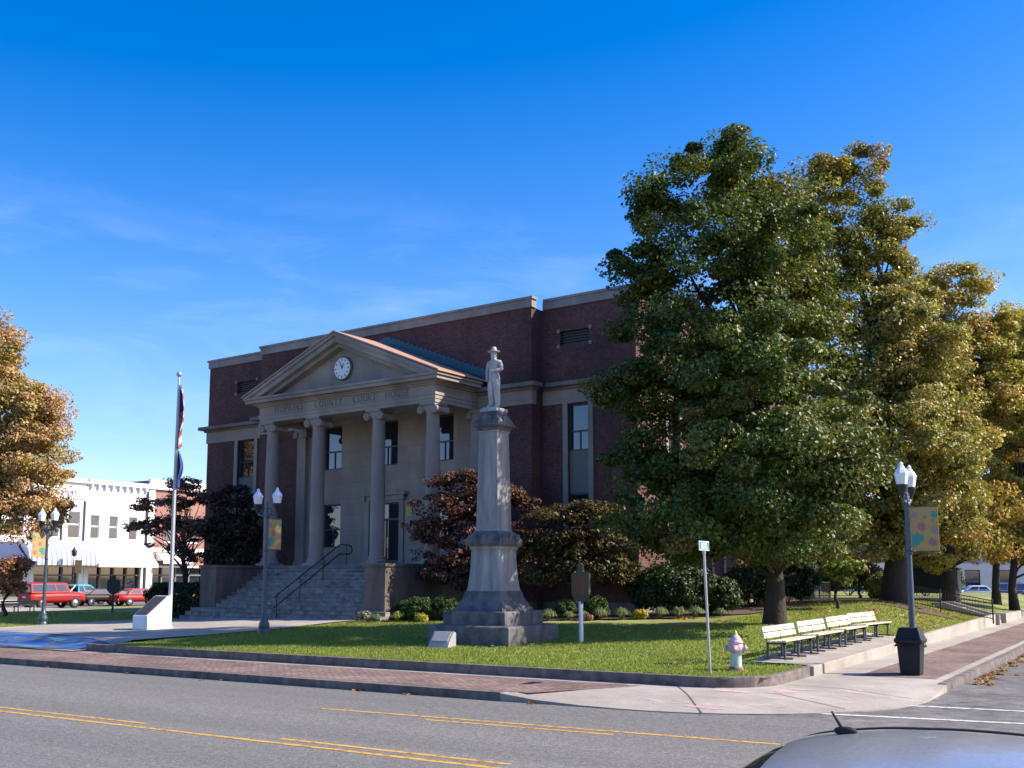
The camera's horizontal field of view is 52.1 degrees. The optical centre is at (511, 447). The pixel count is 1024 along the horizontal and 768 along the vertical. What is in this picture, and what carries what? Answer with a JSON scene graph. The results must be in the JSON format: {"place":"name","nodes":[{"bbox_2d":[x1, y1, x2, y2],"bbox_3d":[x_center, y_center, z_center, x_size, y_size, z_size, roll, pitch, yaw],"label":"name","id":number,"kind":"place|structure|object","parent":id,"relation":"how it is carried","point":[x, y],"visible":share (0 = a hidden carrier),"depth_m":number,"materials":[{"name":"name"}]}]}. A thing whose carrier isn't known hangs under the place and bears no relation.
{"place":"outdoors","nodes":[
{"label":"outdoors","id":0,"kind":"place"},
{"bbox_2d":[0,607,87,611],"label":"pavement","id":1,"kind":"structure","parent":0,"point":[35,609],"depth_m":72.69,"materials":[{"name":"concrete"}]},
{"bbox_2d":[0,600,37,611],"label":"park bench","id":2,"kind":"object","parent":1,"relation":"on","point":[15,603],"visible":0.82,"depth_m":66.84,"materials":[{"name":"metal"}]},
{"bbox_2d":[0,617,350,650],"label":"plaza","id":3,"kind":"structure","parent":0,"point":[115,632],"depth_m":39.00,"materials":[{"name":"concrete"}]},
{"bbox_2d":[0,631,108,648],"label":"puddle","id":4,"kind":"object","parent":3,"relation":"on","point":[32,640],"visible":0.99,"depth_m":34.82,"materials":[{"name":"liquid"}]},
{"bbox_2d":[132,596,170,629],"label":"memorial block","id":5,"kind":"structure","parent":3,"relation":"on","point":[154,612],"depth_m":38.41,"materials":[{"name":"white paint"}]},
{"bbox_2d":[142,581,199,617],"bbox_3d":[-15.659,7.264,49.712,4.048,1.852,1.833,-4,-8,32],"label":"hedge","id":6,"kind":"object","parent":3,"relation":"on","point":[185,592],"visible":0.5,"depth_m":49.01,"materials":[{"name":"green plant"}]},
{"bbox_2d":[168,372,181,627],"bbox_3d":[-12.824,1.909,39.737,0.320,9.760,0.320,-4,-8,32],"label":"flagpole","id":7,"kind":"object","parent":3,"relation":"on","point":[171,568],"visible":0.88,"depth_m":39.65,"materials":[{"name":"metal"}]},
{"bbox_2d":[176,451,182,489],"bbox_3d":[-12.669,0.795,39.855,0.196,1.600,0.239,-4,-8,31],"label":"state flag","id":8,"kind":"object","parent":7,"relation":"hanging from","point":[179,467],"visible":1,"depth_m":39.85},
{"bbox_2d":[177,385,183,449],"bbox_3d":[-12.647,-1.194,40.068,0.198,2.600,0.244,5,-8,-34],"label":"national flag","id":9,"kind":"object","parent":7,"relation":"hanging from","point":[181,420],"visible":1,"depth_m":40.06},
{"bbox_2d":[123,632,231,642],"bbox_3d":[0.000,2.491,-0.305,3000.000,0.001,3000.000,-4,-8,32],"label":"ground","id":10,"kind":"structure","parent":0,"point":[141,640],"depth_m":41.67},
{"bbox_2d":[0,486,36,600],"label":"shop building","id":11,"kind":"structure","parent":10,"relation":"on","point":[7,549],"depth_m":93.43,"materials":[{"name":"white brick"}]},
{"bbox_2d":[18,478,99,584],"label":"shop building","id":12,"kind":"structure","parent":10,"relation":"on","point":[66,539],"depth_m":98.43,"materials":[{"name":"paint"}]},
{"bbox_2d":[33,567,74,584],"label":"shop window","id":13,"kind":"structure","parent":12,"relation":"in","point":[37,570],"depth_m":97.88,"materials":[{"name":"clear glass"}]},
{"bbox_2d":[67,511,80,538],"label":"window","id":14,"kind":"structure","parent":12,"relation":"in","point":[73,525],"depth_m":99.49,"materials":[{"name":"white paint"}]},
{"bbox_2d":[83,479,157,592],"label":"shop building","id":15,"kind":"structure","parent":10,"relation":"on","point":[126,558],"depth_m":103.06,"materials":[{"name":"paint"}]},
{"bbox_2d":[89,515,99,539],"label":"window","id":16,"kind":"structure","parent":15,"relation":"in","point":[94,525],"depth_m":101.43,"materials":[{"name":"glass"}]},
{"bbox_2d":[88,567,136,592],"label":"shop window","id":17,"kind":"structure","parent":15,"relation":"in","point":[92,580],"depth_m":103.02,"materials":[{"name":"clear glass"}]},
{"bbox_2d":[108,516,117,539],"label":"window","id":18,"kind":"structure","parent":15,"relation":"in","point":[113,519],"depth_m":103.20,"materials":[{"name":"glass"}]},
{"bbox_2d":[127,517,137,540],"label":"window","id":19,"kind":"structure","parent":15,"relation":"in","point":[132,534],"depth_m":105.08,"materials":[{"name":"white paint"}]},
{"bbox_2d":[132,479,205,598],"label":"shop building","id":20,"kind":"structure","parent":10,"relation":"on","point":[160,572],"depth_m":108.19,"materials":[{"name":"paint"}]},
{"bbox_2d":[152,568,199,585],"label":"shop window","id":21,"kind":"structure","parent":20,"relation":"in","point":[155,571],"depth_m":109.84,"materials":[{"name":"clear glass"}]},
{"bbox_2d":[866,551,1023,587],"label":"building","id":22,"kind":"structure","parent":10,"relation":"on","point":[980,574],"depth_m":129.22,"materials":[{"name":"white paint"}]},
{"bbox_2d":[965,570,979,586],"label":"window","id":23,"kind":"structure","parent":22,"relation":"in","point":[972,576],"depth_m":129.16,"materials":[{"name":"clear glass"}]},
{"bbox_2d":[999,570,1009,581],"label":"window","id":24,"kind":"structure","parent":22,"relation":"in","point":[1003,574],"depth_m":129.60,"materials":[{"name":"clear glass"}]},
{"bbox_2d":[962,586,991,592],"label":"parked car","id":25,"kind":"object","parent":10,"relation":"on","point":[976,589],"visible":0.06,"depth_m":112.41,"materials":[{"name":"white paint"}]},
{"bbox_2d":[990,582,1023,594],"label":"parked car","id":26,"kind":"object","parent":10,"relation":"on","point":[1019,587],"visible":0.17,"depth_m":114.26,"materials":[{"name":"blue paint"}]},
{"bbox_2d":[0,664,900,767],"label":"road","id":27,"kind":"structure","parent":0,"point":[278,712],"depth_m":16.83,"materials":[{"name":"asphalt"}]},
{"bbox_2d":[0,707,779,767],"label":"yellow lines","id":28,"kind":"object","parent":27,"relation":"on","point":[367,747],"visible":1,"depth_m":16.17,"materials":[{"name":"paint"}]},
{"bbox_2d":[741,711,1023,767],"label":"parked car","id":29,"kind":"object","parent":27,"relation":"on","point":[841,746],"visible":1,"depth_m":5.15,"materials":[{"name":"silver metal"}]},
{"bbox_2d":[112,618,895,676],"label":"grass","id":30,"kind":"structure","parent":0,"point":[352,648],"depth_m":29.54,"materials":[{"name":"plant"}]},
{"bbox_2d":[0,617,1023,714],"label":"pavement","id":31,"kind":"structure","parent":0,"point":[757,700],"depth_m":20.81,"materials":[{"name":"concrete"}]},
{"bbox_2d":[86,643,809,687],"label":"lawn kerb","id":32,"kind":"structure","parent":31,"relation":"on","point":[784,677],"depth_m":24.55,"materials":[{"name":"concrete"}]},
{"bbox_2d":[805,609,1023,675],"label":"side kerb wall","id":33,"kind":"structure","parent":31,"relation":"on","point":[879,651],"depth_m":31.10,"materials":[{"name":"concrete"}]},
{"bbox_2d":[931,601,1006,624],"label":"stair walls","id":34,"kind":"structure","parent":31,"relation":"on","point":[1001,618],"depth_m":50.90,"materials":[{"name":"concrete"}]},
{"bbox_2d":[0,623,1023,692],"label":"brick pavement","id":35,"kind":"structure","parent":0,"point":[942,662],"depth_m":26.14,"materials":[{"name":"brick"}]},
{"bbox_2d":[894,627,926,675],"bbox_3d":[9.360,4.766,24.553,0.706,1.090,0.706,-4,-8,32],"label":"trash can","id":36,"kind":"object","parent":35,"relation":"on","point":[910,642],"visible":1,"depth_m":24.34,"materials":[{"name":"plastic"}]},
{"bbox_2d":[893,462,940,626],"bbox_3d":[9.563,2.864,25.141,1.027,5.020,1.021,1,-7,-12],"label":"street lamp","id":37,"kind":"object","parent":35,"relation":"on","point":[922,534],"visible":0.83,"depth_m":25.05,"materials":[{"name":"metal"}]},
{"bbox_2d":[0,602,1023,733],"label":"side street","id":38,"kind":"structure","parent":0,"point":[965,694],"depth_m":19.23,"materials":[{"name":"asphalt"}]},
{"bbox_2d":[17,582,84,607],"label":"parked car","id":39,"kind":"object","parent":38,"relation":"on","point":[61,595],"visible":0.72,"depth_m":79.34,"materials":[{"name":"red paint"}]},
{"bbox_2d":[71,547,81,584],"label":"post lamp","id":40,"kind":"object","parent":38,"relation":"on","point":[78,566],"visible":0.73,"depth_m":95.64,"materials":[{"name":"metal"}]},
{"bbox_2d":[53,584,103,604],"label":"parked car","id":41,"kind":"object","parent":38,"relation":"on","point":[77,587],"visible":0.16,"depth_m":89.73,"materials":[{"name":"teal paint"}]},
{"bbox_2d":[79,588,124,605],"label":"parked car","id":42,"kind":"object","parent":38,"relation":"on","point":[93,596],"visible":0.37,"depth_m":86.77,"materials":[{"name":"paint"}]},
{"bbox_2d":[108,588,163,605],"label":"parked car","id":43,"kind":"object","parent":38,"relation":"on","point":[128,596],"visible":0.56,"depth_m":86.66,"materials":[{"name":"red paint"}]},
{"bbox_2d":[0,644,1023,700],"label":"street kerb","id":44,"kind":"structure","parent":38,"relation":"on","point":[955,681],"depth_m":24.35,"materials":[{"name":"concrete"}]},
{"bbox_2d":[45,653,1023,703],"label":"gutter leaves","id":45,"kind":"object","parent":38,"relation":"on","point":[982,680],"visible":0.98,"depth_m":25.66,"materials":[{"name":"brown plant"}]},
{"bbox_2d":[827,705,1023,723],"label":"white lines","id":46,"kind":"object","parent":38,"relation":"on","point":[940,719],"visible":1,"depth_m":18.35,"materials":[{"name":"paint"}]},
{"bbox_2d":[0,591,1023,677],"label":"lawn","id":47,"kind":"structure","parent":0,"point":[701,620],"depth_m":39.47,"materials":[{"name":"plant"}]},
{"bbox_2d":[0,554,35,616],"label":"dogwood","id":48,"kind":"object","parent":47,"relation":"on","point":[11,569],"visible":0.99,"depth_m":53.33,"materials":[{"name":"brown plant"}]},
{"bbox_2d":[0,306,83,545],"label":"autumn tree","id":49,"kind":"object","parent":47,"relation":"on","point":[31,416],"visible":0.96,"depth_m":54.61,"materials":[{"name":"orange plant"}]},
{"bbox_2d":[31,508,59,624],"bbox_3d":[-20.097,5.097,45.101,1.021,5.020,1.027,1,-7,-12],"label":"street lamp","id":50,"kind":"object","parent":47,"relation":"on","point":[40,542],"visible":0.98,"depth_m":45.00,"materials":[{"name":"metal"}]},
{"bbox_2d":[0,610,175,626],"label":"grass","id":51,"kind":"structure","parent":47,"relation":"on","point":[67,620],"depth_m":51.64,"materials":[{"name":"plant"}]},
{"bbox_2d":[107,575,120,611],"bbox_3d":[-22.424,8.225,58.848,0.787,2.124,0.100,-1,-7,10],"label":"historical marker","id":52,"kind":"object","parent":47,"relation":"on","point":[113,585],"visible":0.88,"depth_m":58.85,"materials":[{"name":"metal"}]},
{"bbox_2d":[122,476,221,609],"bbox_3d":[-17.601,5.096,54.287,5.570,7.407,2.380,0,-7,0],"label":"dogwood","id":53,"kind":"object","parent":47,"relation":"on","point":[186,527],"visible":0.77,"depth_m":54.16,"materials":[{"name":"brown plant"}]},
{"bbox_2d":[196,484,262,564],"bbox_3d":[-13.971,5.149,52.435,3.564,6.782,2.500,0,-7,0],"label":"dogwood","id":54,"kind":"object","parent":47,"relation":"on","point":[240,538],"visible":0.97,"depth_m":52.08,"materials":[{"name":"green plant"}]},
{"bbox_2d":[253,487,281,633],"bbox_3d":[-8.529,3.890,36.267,1.021,5.020,1.027,1,-7,-12],"label":"street lamp","id":55,"kind":"object","parent":47,"relation":"on","point":[272,533],"visible":0.98,"depth_m":36.32,"materials":[{"name":"metal"}]},
{"bbox_2d":[355,611,372,621],"bbox_3d":[-5.721,6.528,40.508,0.726,0.481,0.749,0,-7,0],"label":"chrysanthemum","id":56,"kind":"object","parent":47,"relation":"on","point":[366,615],"visible":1,"depth_m":40.35,"materials":[{"name":"beige plant"}]},
{"bbox_2d":[403,596,432,619],"bbox_3d":[-3.663,6.286,40.827,1.176,1.036,1.229,0,-7,0],"label":"clipped shrub","id":57,"kind":"object","parent":47,"relation":"on","point":[411,609],"visible":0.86,"depth_m":40.54,"materials":[{"name":"green plant"}]},
{"bbox_2d":[428,631,455,647],"bbox_3d":[-1.988,5.429,29.636,0.660,0.456,0.494,-3,-8,26],"label":"stone plaque","id":58,"kind":"object","parent":47,"relation":"on","point":[443,639],"visible":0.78,"depth_m":29.56,"materials":[{"name":"stone"}]},
{"bbox_2d":[427,411,557,645],"bbox_3d":[-0.550,2.357,31.698,2.840,6.940,2.840,-4,-8,32],"label":"monument","id":59,"kind":"object","parent":47,"relation":"on","point":[493,607],"visible":0.98,"depth_m":31.17,"materials":[{"name":"stone"}]},
{"bbox_2d":[480,347,507,412],"bbox_3d":[-0.549,-2.105,32.243,0.658,2.050,0.620,-5,-9,36],"label":"soldier statue","id":60,"kind":"object","parent":59,"relation":"on","point":[494,366],"visible":1,"depth_m":32.13,"materials":[{"name":"stone"}]},
{"bbox_2d":[172,284,813,632],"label":"courthouse","id":61,"kind":"structure","parent":47,"relation":"on","point":[346,442],"depth_m":47.65,"materials":[{"name":"brick"}]},
{"bbox_2d":[239,440,253,477],"bbox_3d":[-14.577,0.617,57.956,1.400,2.050,0.100,-5,-9,35],"label":"window","id":62,"kind":"structure","parent":61,"relation":"in","point":[246,447],"depth_m":58.05,"materials":[{"name":"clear glass"}]},
{"bbox_2d":[324,504,340,547],"bbox_3d":[-8.915,3.917,52.404,1.250,2.150,0.100,-5,-9,35],"label":"window","id":63,"kind":"structure","parent":61,"relation":"in","point":[332,512],"depth_m":52.47,"materials":[{"name":"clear glass"}]},
{"bbox_2d":[326,426,341,469],"bbox_3d":[-8.915,0.031,52.879,1.250,2.180,0.100,-5,-9,35],"label":"window","id":64,"kind":"structure","parent":61,"relation":"in","point":[333,435],"depth_m":52.94,"materials":[{"name":"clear glass"}]},
{"bbox_2d":[385,420,397,464],"bbox_3d":[-6.004,-0.221,50.818,1.560,2.180,0.100,-5,-9,35],"label":"window","id":65,"kind":"structure","parent":61,"relation":"in","point":[391,427],"depth_m":50.69,"materials":[{"name":"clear glass"}]},
{"bbox_2d":[384,502,398,563],"bbox_3d":[-6.032,4.132,50.247,1.900,3.000,0.155,-5,-9,35],"label":"door","id":66,"kind":"structure","parent":61,"relation":"in","point":[391,509],"depth_m":50.08,"materials":[{"name":"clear glass"}]},
{"bbox_2d":[440,414,453,460],"bbox_3d":[-3.094,-0.473,48.758,1.250,2.180,0.100,-5,-9,35],"label":"window","id":67,"kind":"structure","parent":61,"relation":"in","point":[446,421],"depth_m":48.71,"materials":[{"name":"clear glass"}]},
{"bbox_2d":[570,403,587,450],"bbox_3d":[2.987,-0.905,45.519,1.050,2.050,0.100,-5,-9,35],"label":"window","id":68,"kind":"structure","parent":61,"relation":"in","point":[578,412],"depth_m":45.56,"materials":[{"name":"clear glass"}]},
{"bbox_2d":[570,493,588,548],"bbox_3d":[2.987,3.140,45.024,1.050,2.400,0.100,-5,-9,35],"label":"window","id":69,"kind":"structure","parent":61,"relation":"in","point":[575,496],"depth_m":45.16,"materials":[{"name":"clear glass"}]},
{"bbox_2d":[571,563,589,641],"bbox_3d":[2.020,4.557,30.674,0.100,2.360,0.960,4,-8,-28],"label":"historical marker","id":70,"kind":"object","parent":47,"relation":"on","point":[580,585],"visible":0.96,"depth_m":30.62,"materials":[{"name":"brown paint"}]},
{"bbox_2d":[407,602,806,619],"bbox_3d":[4.477,6.869,44.245,20.120,0.528,9.100,1,-7,-5],"label":"planting bed","id":71,"kind":"object","parent":47,"relation":"on","point":[743,610],"visible":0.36,"depth_m":41.97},
{"bbox_2d":[393,599,410,619],"bbox_3d":[-4.262,6.458,41.623,0.968,0.864,1.011,0,-7,0],"label":"clipped shrub","id":72,"kind":"object","parent":71,"relation":"on","point":[399,605],"visible":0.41,"depth_m":41.46,"materials":[{"name":"green plant"}]},
{"bbox_2d":[430,594,458,620],"bbox_3d":[-2.628,6.258,40.945,1.266,1.085,1.239,-5,-8,34],"label":"clipped shrub","id":73,"kind":"object","parent":71,"relation":"on","point":[441,604],"visible":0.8,"depth_m":40.62,"materials":[{"name":"green plant"}]},
{"bbox_2d":[401,467,543,591],"bbox_3d":[-1.570,3.913,42.971,6.003,6.290,2.813,0,-7,0],"label":"dogwood","id":74,"kind":"object","parent":71,"relation":"on","point":[455,564],"visible":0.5,"depth_m":42.67,"materials":[{"name":"brown plant"}]},
{"bbox_2d":[552,598,578,617],"bbox_3d":[2.111,6.276,40.746,0.962,0.858,1.035,-3,-8,24],"label":"clipped shrub","id":75,"kind":"object","parent":71,"relation":"on","point":[560,607],"visible":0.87,"depth_m":40.48,"materials":[{"name":"green plant"}]},
{"bbox_2d":[516,499,650,610],"bbox_3d":[2.611,4.450,41.873,5.803,4.823,2.665,0,-7,0],"label":"dogwood","id":76,"kind":"object","parent":71,"relation":"on","point":[556,545],"visible":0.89,"depth_m":41.43,"materials":[{"name":"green plant"}]},
{"bbox_2d":[584,595,610,617],"bbox_3d":[3.299,6.176,40.558,1.033,0.979,0.958,6,-9,-38],"label":"clipped shrub","id":77,"kind":"object","parent":71,"relation":"on","point":[592,604],"visible":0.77,"depth_m":40.34,"materials":[{"name":"green plant"}]},
{"bbox_2d":[631,609,649,618],"bbox_3d":[4.902,6.318,39.825,0.691,0.409,0.626,0,-7,0],"label":"chrysanthemum","id":78,"kind":"object","parent":71,"relation":"on","point":[637,613],"visible":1,"depth_m":39.70,"materials":[{"name":"yellow plant"}]},
{"bbox_2d":[652,606,668,617],"bbox_3d":[5.632,6.250,39.835,0.822,0.453,0.809,0,-7,0],"label":"grass tuft","id":79,"kind":"object","parent":71,"relation":"on","point":[660,612],"visible":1,"depth_m":39.80,"materials":[{"name":"green plant"}]},
{"bbox_2d":[623,561,717,614],"bbox_3d":[6.462,5.594,41.646,4.059,2.262,2.883,0,-7,0],"label":"yew","id":80,"kind":"object","parent":71,"relation":"on","point":[658,585],"visible":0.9,"depth_m":40.80,"materials":[{"name":"green plant"}]},
{"bbox_2d":[701,575,743,614],"bbox_3d":[8.288,5.856,41.513,1.761,1.641,1.866,-4,-8,31],"label":"yew","id":81,"kind":"object","parent":71,"relation":"on","point":[727,592],"visible":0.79,"depth_m":40.99,"materials":[{"name":"green plant"}]},
{"bbox_2d":[723,561,790,605],"bbox_3d":[10.637,5.983,46.145,3.154,2.151,2.507,0,-7,0],"label":"yew","id":82,"kind":"object","parent":71,"relation":"on","point":[743,576],"visible":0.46,"depth_m":45.45,"materials":[{"name":"green plant"}]},
{"bbox_2d":[612,607,630,618],"bbox_3d":[4.147,6.256,39.717,0.807,0.468,0.830,0,-7,0],"label":"grass tuft","id":83,"kind":"object","parent":47,"relation":"on","point":[621,612],"visible":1,"depth_m":39.64,"materials":[{"name":"green plant"}]},
{"bbox_2d":[698,541,711,672],"bbox_3d":[4.223,3.445,22.676,0.082,2.850,0.670,-6,-9,28],"label":"street sign","id":84,"kind":"object","parent":47,"relation":"on","point":[703,546],"visible":0.98,"depth_m":22.67,"materials":[{"name":"metal"}]},
{"bbox_2d":[724,630,747,671],"bbox_3d":[4.984,4.535,23.363,0.441,0.910,0.443,4,-8,-29],"label":"fire hydrant","id":85,"kind":"object","parent":47,"relation":"on","point":[735,647],"visible":0.97,"depth_m":23.26,"materials":[{"name":"metal"}]},
{"bbox_2d":[576,123,901,624],"bbox_3d":[7.577,-2.906,35.148,10.662,17.955,10.308,0,-7,0],"label":"maple tree","id":86,"kind":"object","parent":47,"relation":"on","point":[742,364],"visible":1,"depth_m":33.64,"materials":[{"name":"green plant"}]},
{"bbox_2d":[752,558,823,602],"bbox_3d":[12.961,6.264,49.612,3.508,2.241,2.434,0,-7,0],"label":"yew","id":87,"kind":"object","parent":47,"relation":"on","point":[808,581],"visible":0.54,"depth_m":48.86,"materials":[{"name":"green plant"}]},
{"bbox_2d":[607,599,995,633],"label":"fallen leaves","id":88,"kind":"object","parent":47,"relation":"on","point":[686,618],"visible":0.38,"depth_m":44.15,"materials":[{"name":"brown plant"}]},
{"bbox_2d":[796,581,830,600],"bbox_3d":[15.537,7.420,53.893,1.751,1.278,8.132,-1,-7,7],"label":"iron fence","id":89,"kind":"object","parent":47,"relation":"on","point":[818,596],"visible":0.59,"depth_m":52.80,"materials":[{"name":"metal"}]},
{"bbox_2d":[752,633,895,664],"bbox_3d":[9.484,5.669,30.044,1.650,0.175,12.000,-4,-8,32],"label":"bench strip","id":90,"kind":"object","parent":47,"relation":"on","point":[809,659],"visible":0.66,"depth_m":28.23,"materials":[{"name":"concrete"}]},
{"bbox_2d":[761,623,818,659],"bbox_3d":[7.087,4.883,26.541,0.748,0.805,2.550,-4,-8,32],"label":"park bench","id":91,"kind":"object","parent":90,"relation":"on","point":[791,631],"visible":1,"depth_m":26.40,"materials":[{"name":"paint"}]},
{"bbox_2d":[795,618,846,651],"bbox_3d":[8.582,5.151,28.918,0.748,0.805,2.550,-4,-8,32],"label":"park bench","id":92,"kind":"object","parent":90,"relation":"on","point":[823,633],"visible":0.99,"depth_m":28.84,"materials":[{"name":"paint"}]},
{"bbox_2d":[825,614,870,644],"bbox_3d":[10.076,5.418,31.294,0.748,0.805,2.550,-4,-8,32],"label":"park bench","id":93,"kind":"object","parent":90,"relation":"on","point":[836,618],"visible":0.89,"depth_m":31.20,"materials":[{"name":"paint"}]},
{"bbox_2d":[847,611,894,638],"bbox_3d":[11.561,5.684,33.657,0.748,0.805,2.550,-5,-9,37],"label":"park bench","id":94,"kind":"object","parent":90,"relation":"on","point":[870,618],"visible":0.85,"depth_m":33.69,"materials":[{"name":"paint"}]},
{"bbox_2d":[808,556,870,608],"bbox_3d":[13.619,5.522,43.662,2.499,2.575,1.672,0,-7,0],"label":"sapling","id":95,"kind":"object","parent":47,"relation":"on","point":[836,573],"visible":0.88,"depth_m":43.40,"materials":[{"name":"green plant"}]},
{"bbox_2d":[816,560,881,595],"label":"bush","id":96,"kind":"object","parent":47,"relation":"on","point":[863,584],"visible":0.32,"depth_m":72.75,"materials":[{"name":"green plant"}]},
{"bbox_2d":[725,599,994,634],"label":"grass","id":97,"kind":"structure","parent":47,"relation":"on","point":[842,609],"depth_m":42.95,"materials":[{"name":"plant"}]},
{"bbox_2d":[842,554,883,597],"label":"dogwood","id":98,"kind":"object","parent":47,"relation":"on","point":[872,568],"visible":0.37,"depth_m":65.30,"materials":[{"name":"green plant"}]},
{"bbox_2d":[787,599,953,618],"bbox_3d":[16.613,7.450,48.640,7.633,0.777,4.729,-4,-8,32],"label":"mulch mound","id":99,"kind":"object","parent":47,"relation":"on","point":[919,610],"visible":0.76,"depth_m":47.41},
{"bbox_2d":[780,140,1006,604],"bbox_3d":[17.503,-3.925,48.776,10.599,22.432,8.645,0,-7,0],"label":"maple tree","id":100,"kind":"object","parent":99,"relation":"on","point":[893,344],"visible":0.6,"depth_m":48.39,"materials":[{"name":"green plant"}]},
{"bbox_2d":[866,571,882,598],"bbox_3d":[19.673,7.280,55.043,2.245,1.646,1.917,0,-7,0],"label":"yew","id":101,"kind":"object","parent":47,"relation":"on","point":[873,588],"visible":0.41,"depth_m":54.88,"materials":[{"name":"green plant"}]},
{"bbox_2d":[905,562,966,595],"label":"bush","id":102,"kind":"object","parent":47,"relation":"on","point":[914,565],"visible":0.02,"depth_m":71.95,"materials":[{"name":"green plant"}]},
{"bbox_2d":[914,586,993,623],"bbox_3d":[19.975,7.130,48.795,0.070,1.900,5.420,4,-8,-31],"label":"iron fence","id":103,"kind":"object","parent":47,"relation":"on","point":[991,600],"visible":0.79,"depth_m":48.18,"materials":[{"name":"metal"}]},
{"bbox_2d":[904,260,1023,603],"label":"maple tree","id":104,"kind":"object","parent":47,"relation":"on","point":[986,385],"visible":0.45,"depth_m":58.32,"materials":[{"name":"yellow plant"}]},
{"bbox_2d":[978,301,1023,604],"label":"maple tree","id":105,"kind":"object","parent":47,"relation":"on","point":[996,591],"visible":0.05,"depth_m":64.12,"materials":[{"name":"yellow plant"}]},
{"bbox_2d":[997,313,1023,609],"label":"maple tree","id":106,"kind":"object","parent":47,"relation":"on","point":[1018,532],"visible":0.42,"depth_m":59.79,"materials":[{"name":"yellow plant"}]},
{"bbox_2d":[0,0,1023,544],"label":"sky","id":107,"kind":"structure","parent":0,"point":[185,185],"materials":[{"name":"blue"}]},
{"bbox_2d":[906,568,961,592],"bbox_3d":[24.900,8.020,61.985,3.120,1.830,1.320,-4,-8,32],"label":"utility cabinet","id":108,"kind":"object","parent":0,"point":[922,578],"visible":0.3,"depth_m":61.56,"materials":[{"name":"metal"}]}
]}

